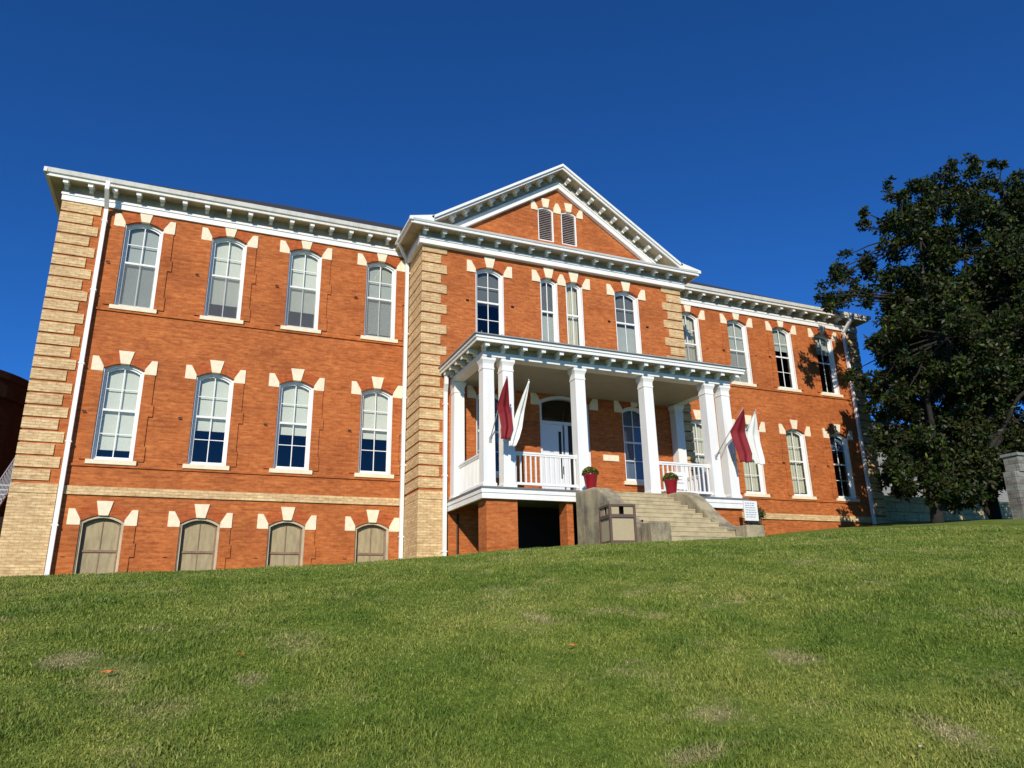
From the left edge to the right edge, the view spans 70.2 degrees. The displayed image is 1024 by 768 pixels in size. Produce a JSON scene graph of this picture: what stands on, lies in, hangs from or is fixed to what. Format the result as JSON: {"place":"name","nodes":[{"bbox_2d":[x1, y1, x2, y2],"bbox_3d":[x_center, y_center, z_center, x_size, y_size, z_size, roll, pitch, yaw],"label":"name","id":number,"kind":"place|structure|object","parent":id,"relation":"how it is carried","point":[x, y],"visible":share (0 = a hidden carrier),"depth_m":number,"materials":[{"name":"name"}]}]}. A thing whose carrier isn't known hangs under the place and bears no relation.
{"place":"outdoors","nodes":[
{"label":"outdoors","id":0,"kind":"place"},
{"bbox_2d":[0,519,1023,767],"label":"ground","id":1,"kind":"structure","parent":0,"point":[980,523],"depth_m":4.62,"materials":[{"name":"green plant"}]},
{"bbox_2d":[0,517,3,535],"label":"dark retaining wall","id":2,"kind":"structure","parent":1,"relation":"on","point":[1,520],"depth_m":22.43,"materials":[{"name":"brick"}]},
{"bbox_2d":[0,458,14,505],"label":"metal stair","id":3,"kind":"object","parent":1,"relation":"on","point":[4,489],"visible":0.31,"depth_m":20.58,"materials":[{"name":"white metal"}]},
{"bbox_2d":[0,369,28,516],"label":"building","id":4,"kind":"structure","parent":1,"relation":"on","point":[13,390],"depth_m":25.94,"materials":[{"name":"brown brick"}]},
{"bbox_2d":[101,670,116,672],"bbox_3d":[-2.605,1.857,4.710,0.029,0.018,0.095,-17,-23,41],"label":"fallen leaf","id":5,"kind":"object","parent":1,"relation":"on","point":[105,671],"visible":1,"depth_m":4.71,"materials":[{"name":"orange plant"}]},
{"bbox_2d":[0,164,888,576],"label":"brick building","id":6,"kind":"structure","parent":1,"relation":"on","point":[220,382],"depth_m":22.44,"materials":[{"name":"orange brick"}]},
{"bbox_2d":[60,501,138,574],"bbox_3d":[-10.868,4.310,19.190,1.690,2.425,0.295,6,-19,-22],"label":"window","id":7,"kind":"structure","parent":6,"relation":"in","point":[105,544],"depth_m":19.28,"materials":[{"name":"beige wood"}]},
{"bbox_2d":[78,350,157,465],"bbox_3d":[-10.954,0.664,20.343,1.710,3.265,0.355,6,-19,-22],"label":"window","id":8,"kind":"structure","parent":6,"relation":"in","point":[123,410],"depth_m":20.36,"materials":[{"name":"white paint"}]},
{"bbox_2d":[103,212,175,313],"bbox_3d":[-11.042,-3.625,21.667,1.710,3.265,0.355,6,-19,-22],"label":"window","id":9,"kind":"structure","parent":6,"relation":"in","point":[144,262],"depth_m":21.67,"materials":[{"name":"grey glass"}]},
{"bbox_2d":[163,504,232,571],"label":"window","id":10,"kind":"structure","parent":6,"relation":"in","point":[195,543],"depth_m":20.20,"materials":[{"name":"beige wood"}]},
{"bbox_2d":[176,360,245,470],"bbox_3d":[-8.754,0.900,21.252,1.710,3.265,0.355,6,-19,-22],"label":"window","id":11,"kind":"structure","parent":6,"relation":"in","point":[211,395],"depth_m":21.33,"materials":[{"name":"white paint"}]},
{"bbox_2d":[194,227,258,324],"bbox_3d":[-8.842,-3.390,22.576,1.710,3.265,0.355,6,-19,-22],"label":"window","id":12,"kind":"structure","parent":6,"relation":"in","point":[228,271],"depth_m":22.62,"materials":[{"name":"grey glass"}]},
{"bbox_2d":[254,507,316,567],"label":"window","id":13,"kind":"structure","parent":6,"relation":"in","point":[283,542],"depth_m":21.11,"materials":[{"name":"beige wood"}]},
{"bbox_2d":[263,368,324,474],"bbox_3d":[-6.622,1.128,22.134,1.710,3.265,0.355,6,-19,-22],"label":"window","id":14,"kind":"structure","parent":6,"relation":"in","point":[291,404],"depth_m":22.22,"materials":[{"name":"white paint"}]},
{"bbox_2d":[275,240,331,333],"bbox_3d":[-6.709,-3.161,23.457,1.710,3.265,0.355,6,-19,-22],"label":"window","id":15,"kind":"structure","parent":6,"relation":"in","point":[299,279],"depth_m":23.52,"materials":[{"name":"white glass"}]},
{"bbox_2d":[343,510,398,562],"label":"window","id":16,"kind":"structure","parent":6,"relation":"in","point":[364,541],"depth_m":22.07,"materials":[{"name":"beige wood"}]},
{"bbox_2d":[348,377,401,478],"bbox_3d":[-4.332,1.374,23.080,1.710,3.265,0.355,6,-19,-22],"label":"window","id":17,"kind":"structure","parent":6,"relation":"in","point":[373,417],"depth_m":23.17,"materials":[{"name":"white paint"}]},
{"bbox_2d":[355,252,404,342],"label":"window","id":18,"kind":"structure","parent":6,"relation":"in","point":[378,291],"depth_m":24.42,"materials":[{"name":"grey glass"}]},
{"bbox_2d":[467,257,511,334],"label":"window","id":19,"kind":"structure","parent":6,"relation":"in","point":[489,283],"depth_m":24.39,"materials":[{"name":"white paint"}]},
{"bbox_2d":[467,385,514,477],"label":"window","id":20,"kind":"structure","parent":6,"relation":"in","point":[472,392],"depth_m":22.94,"materials":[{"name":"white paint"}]},
{"bbox_2d":[489,376,512,442],"bbox_3d":[-0.372,0.689,19.459,0.890,1.664,0.436,-11,-20,30],"label":"flag","id":21,"kind":"object","parent":6,"relation":"attached to","point":[505,414],"visible":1,"depth_m":19.35,"materials":[{"name":"red fabric"}]},
{"bbox_2d":[508,379,529,446],"bbox_3d":[0.075,0.816,19.576,0.398,1.816,0.983,14,-22,-40],"label":"flag","id":22,"kind":"object","parent":6,"relation":"attached to","point":[517,429],"visible":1,"depth_m":19.54,"materials":[{"name":"white fabric"}]},
{"bbox_2d":[532,267,558,342],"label":"window","id":23,"kind":"structure","parent":6,"relation":"in","point":[548,289],"depth_m":25.12,"materials":[{"name":"white paint"}]},
{"bbox_2d":[530,392,597,489],"bbox_3d":[1.724,2.148,23.707,2.486,3.620,0.275,6,-19,-22],"label":"entrance door","id":24,"kind":"structure","parent":6,"relation":"in","point":[551,432],"depth_m":23.68,"materials":[{"name":"paint"}]},
{"bbox_2d":[563,271,589,345],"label":"window","id":25,"kind":"structure","parent":6,"relation":"in","point":[572,304],"depth_m":25.55,"materials":[{"name":"white paint"}]},
{"bbox_2d":[606,281,645,353],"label":"window","id":26,"kind":"structure","parent":6,"relation":"in","point":[626,305],"depth_m":26.34,"materials":[{"name":"white glass"}]},
{"bbox_2d":[613,401,643,485],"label":"window","id":27,"kind":"structure","parent":6,"relation":"in","point":[630,415],"depth_m":24.94,"materials":[{"name":"glass"}]},
{"bbox_2d":[667,471,686,489],"bbox_3d":[4.908,2.875,21.695,0.670,0.520,0.024,6,-19,-22],"label":"notice board","id":28,"kind":"object","parent":6,"relation":"attached to","point":[681,483],"visible":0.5,"depth_m":21.75,"materials":[{"name":"white paint"}]},
{"bbox_2d":[680,304,708,362],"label":"window","id":29,"kind":"structure","parent":6,"relation":"in","point":[687,318],"depth_m":29.42,"materials":[{"name":"white paint"}]},
{"bbox_2d":[690,410,707,491],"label":"window","id":30,"kind":"structure","parent":6,"relation":"in","point":[697,427],"depth_m":28.12,"materials":[{"name":"white paint"}]},
{"bbox_2d":[715,408,751,462],"bbox_3d":[6.686,1.600,22.285,1.165,1.655,0.434,-5,-18,14],"label":"flag","id":31,"kind":"object","parent":6,"relation":"attached to","point":[740,440],"visible":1,"depth_m":22.23,"materials":[{"name":"red fabric"}]},
{"bbox_2d":[719,312,758,386],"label":"window","id":32,"kind":"structure","parent":6,"relation":"in","point":[733,345],"depth_m":30.17,"materials":[{"name":"white paint"}]},
{"bbox_2d":[731,409,764,464],"bbox_3d":[7.191,1.695,22.593,1.011,1.675,0.456,-9,-19,25],"label":"flag","id":33,"kind":"object","parent":6,"relation":"attached to","point":[753,439],"visible":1,"depth_m":22.43,"materials":[{"name":"white fabric"}]},
{"bbox_2d":[732,415,772,497],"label":"window","id":34,"kind":"structure","parent":6,"relation":"in","point":[748,478],"depth_m":28.69,"materials":[{"name":"white paint"}]},
{"bbox_2d":[765,320,803,392],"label":"window","id":35,"kind":"structure","parent":6,"relation":"in","point":[776,337],"depth_m":31.06,"materials":[{"name":"white paint"}]},
{"bbox_2d":[778,420,818,499],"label":"window","id":36,"kind":"structure","parent":6,"relation":"in","point":[791,457],"depth_m":29.71,"materials":[{"name":"white paint"}]},
{"bbox_2d":[807,327,845,397],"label":"window","id":37,"kind":"structure","parent":6,"relation":"in","point":[818,342],"depth_m":31.95,"materials":[{"name":"white paint"}]},
{"bbox_2d":[822,424,861,501],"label":"window","id":38,"kind":"structure","parent":6,"relation":"in","point":[832,441],"depth_m":30.58,"materials":[{"name":"white paint"}]},
{"bbox_2d":[598,504,637,543],"bbox_3d":[2.291,3.072,15.782,0.610,0.865,0.610,3,-18,-15],"label":"litter bin","id":39,"kind":"object","parent":1,"relation":"on","point":[617,523],"visible":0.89,"depth_m":15.56,"materials":[{"name":"metal"}]},
{"bbox_2d":[576,487,764,544],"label":"concrete steps","id":40,"kind":"structure","parent":1,"relation":"on","point":[681,516],"depth_m":18.64,"materials":[{"name":"beige concrete"}]},
{"bbox_2d":[582,466,598,488],"bbox_3d":[2.114,2.529,19.637,0.490,0.638,0.503,6,-19,-22],"label":"flower pot","id":41,"kind":"object","parent":40,"relation":"on","point":[590,474],"visible":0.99,"depth_m":19.50,"materials":[{"name":"plastic"}]},
{"bbox_2d":[662,472,678,493],"bbox_3d":[4.520,2.825,20.756,0.496,0.637,0.498,6,-19,-22],"label":"flower pot","id":42,"kind":"object","parent":40,"relation":"on","point":[670,479],"visible":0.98,"depth_m":20.62,"materials":[{"name":"plastic"}]},
{"bbox_2d":[743,501,758,524],"bbox_3d":[7.036,4.277,21.325,0.500,1.700,0.090,6,-19,-22],"label":"information sign","id":43,"kind":"object","parent":1,"relation":"on","point":[750,509],"visible":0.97,"depth_m":21.44,"materials":[{"name":"white metal"}]},
{"bbox_2d":[753,505,765,528],"bbox_3d":[9.045,5.009,26.860,0.912,1.310,0.693,6,-19,-22],"label":"green shrub","id":44,"kind":"object","parent":1,"relation":"on","point":[761,514],"visible":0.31,"depth_m":26.92,"materials":[{"name":"green plant"}]},
{"bbox_2d":[813,174,1023,523],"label":"magnolia tree","id":45,"kind":"object","parent":1,"relation":"on","point":[946,457],"visible":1,"depth_m":26.72,"materials":[{"name":"green plant"}]},
{"bbox_2d":[872,421,1008,501],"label":"white house","id":46,"kind":"structure","parent":1,"relation":"on","point":[1002,497],"depth_m":57.84,"materials":[{"name":"white"}]},
{"bbox_2d":[883,495,1012,522],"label":"tan block wall","id":47,"kind":"structure","parent":1,"relation":"on","point":[913,510],"depth_m":32.76,"materials":[{"name":"beige concrete"}]},
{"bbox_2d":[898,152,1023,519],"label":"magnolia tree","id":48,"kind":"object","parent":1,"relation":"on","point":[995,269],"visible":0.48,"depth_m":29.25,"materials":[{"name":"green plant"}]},
{"bbox_2d":[1000,452,1023,518],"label":"grey block pillar","id":49,"kind":"structure","parent":1,"relation":"on","point":[1013,474],"depth_m":25.15,"materials":[{"name":"grey concrete"}]},
{"bbox_2d":[0,0,1023,423],"label":"sky","id":50,"kind":"structure","parent":0,"point":[748,140],"materials":[{"name":"blue"}]}
]}

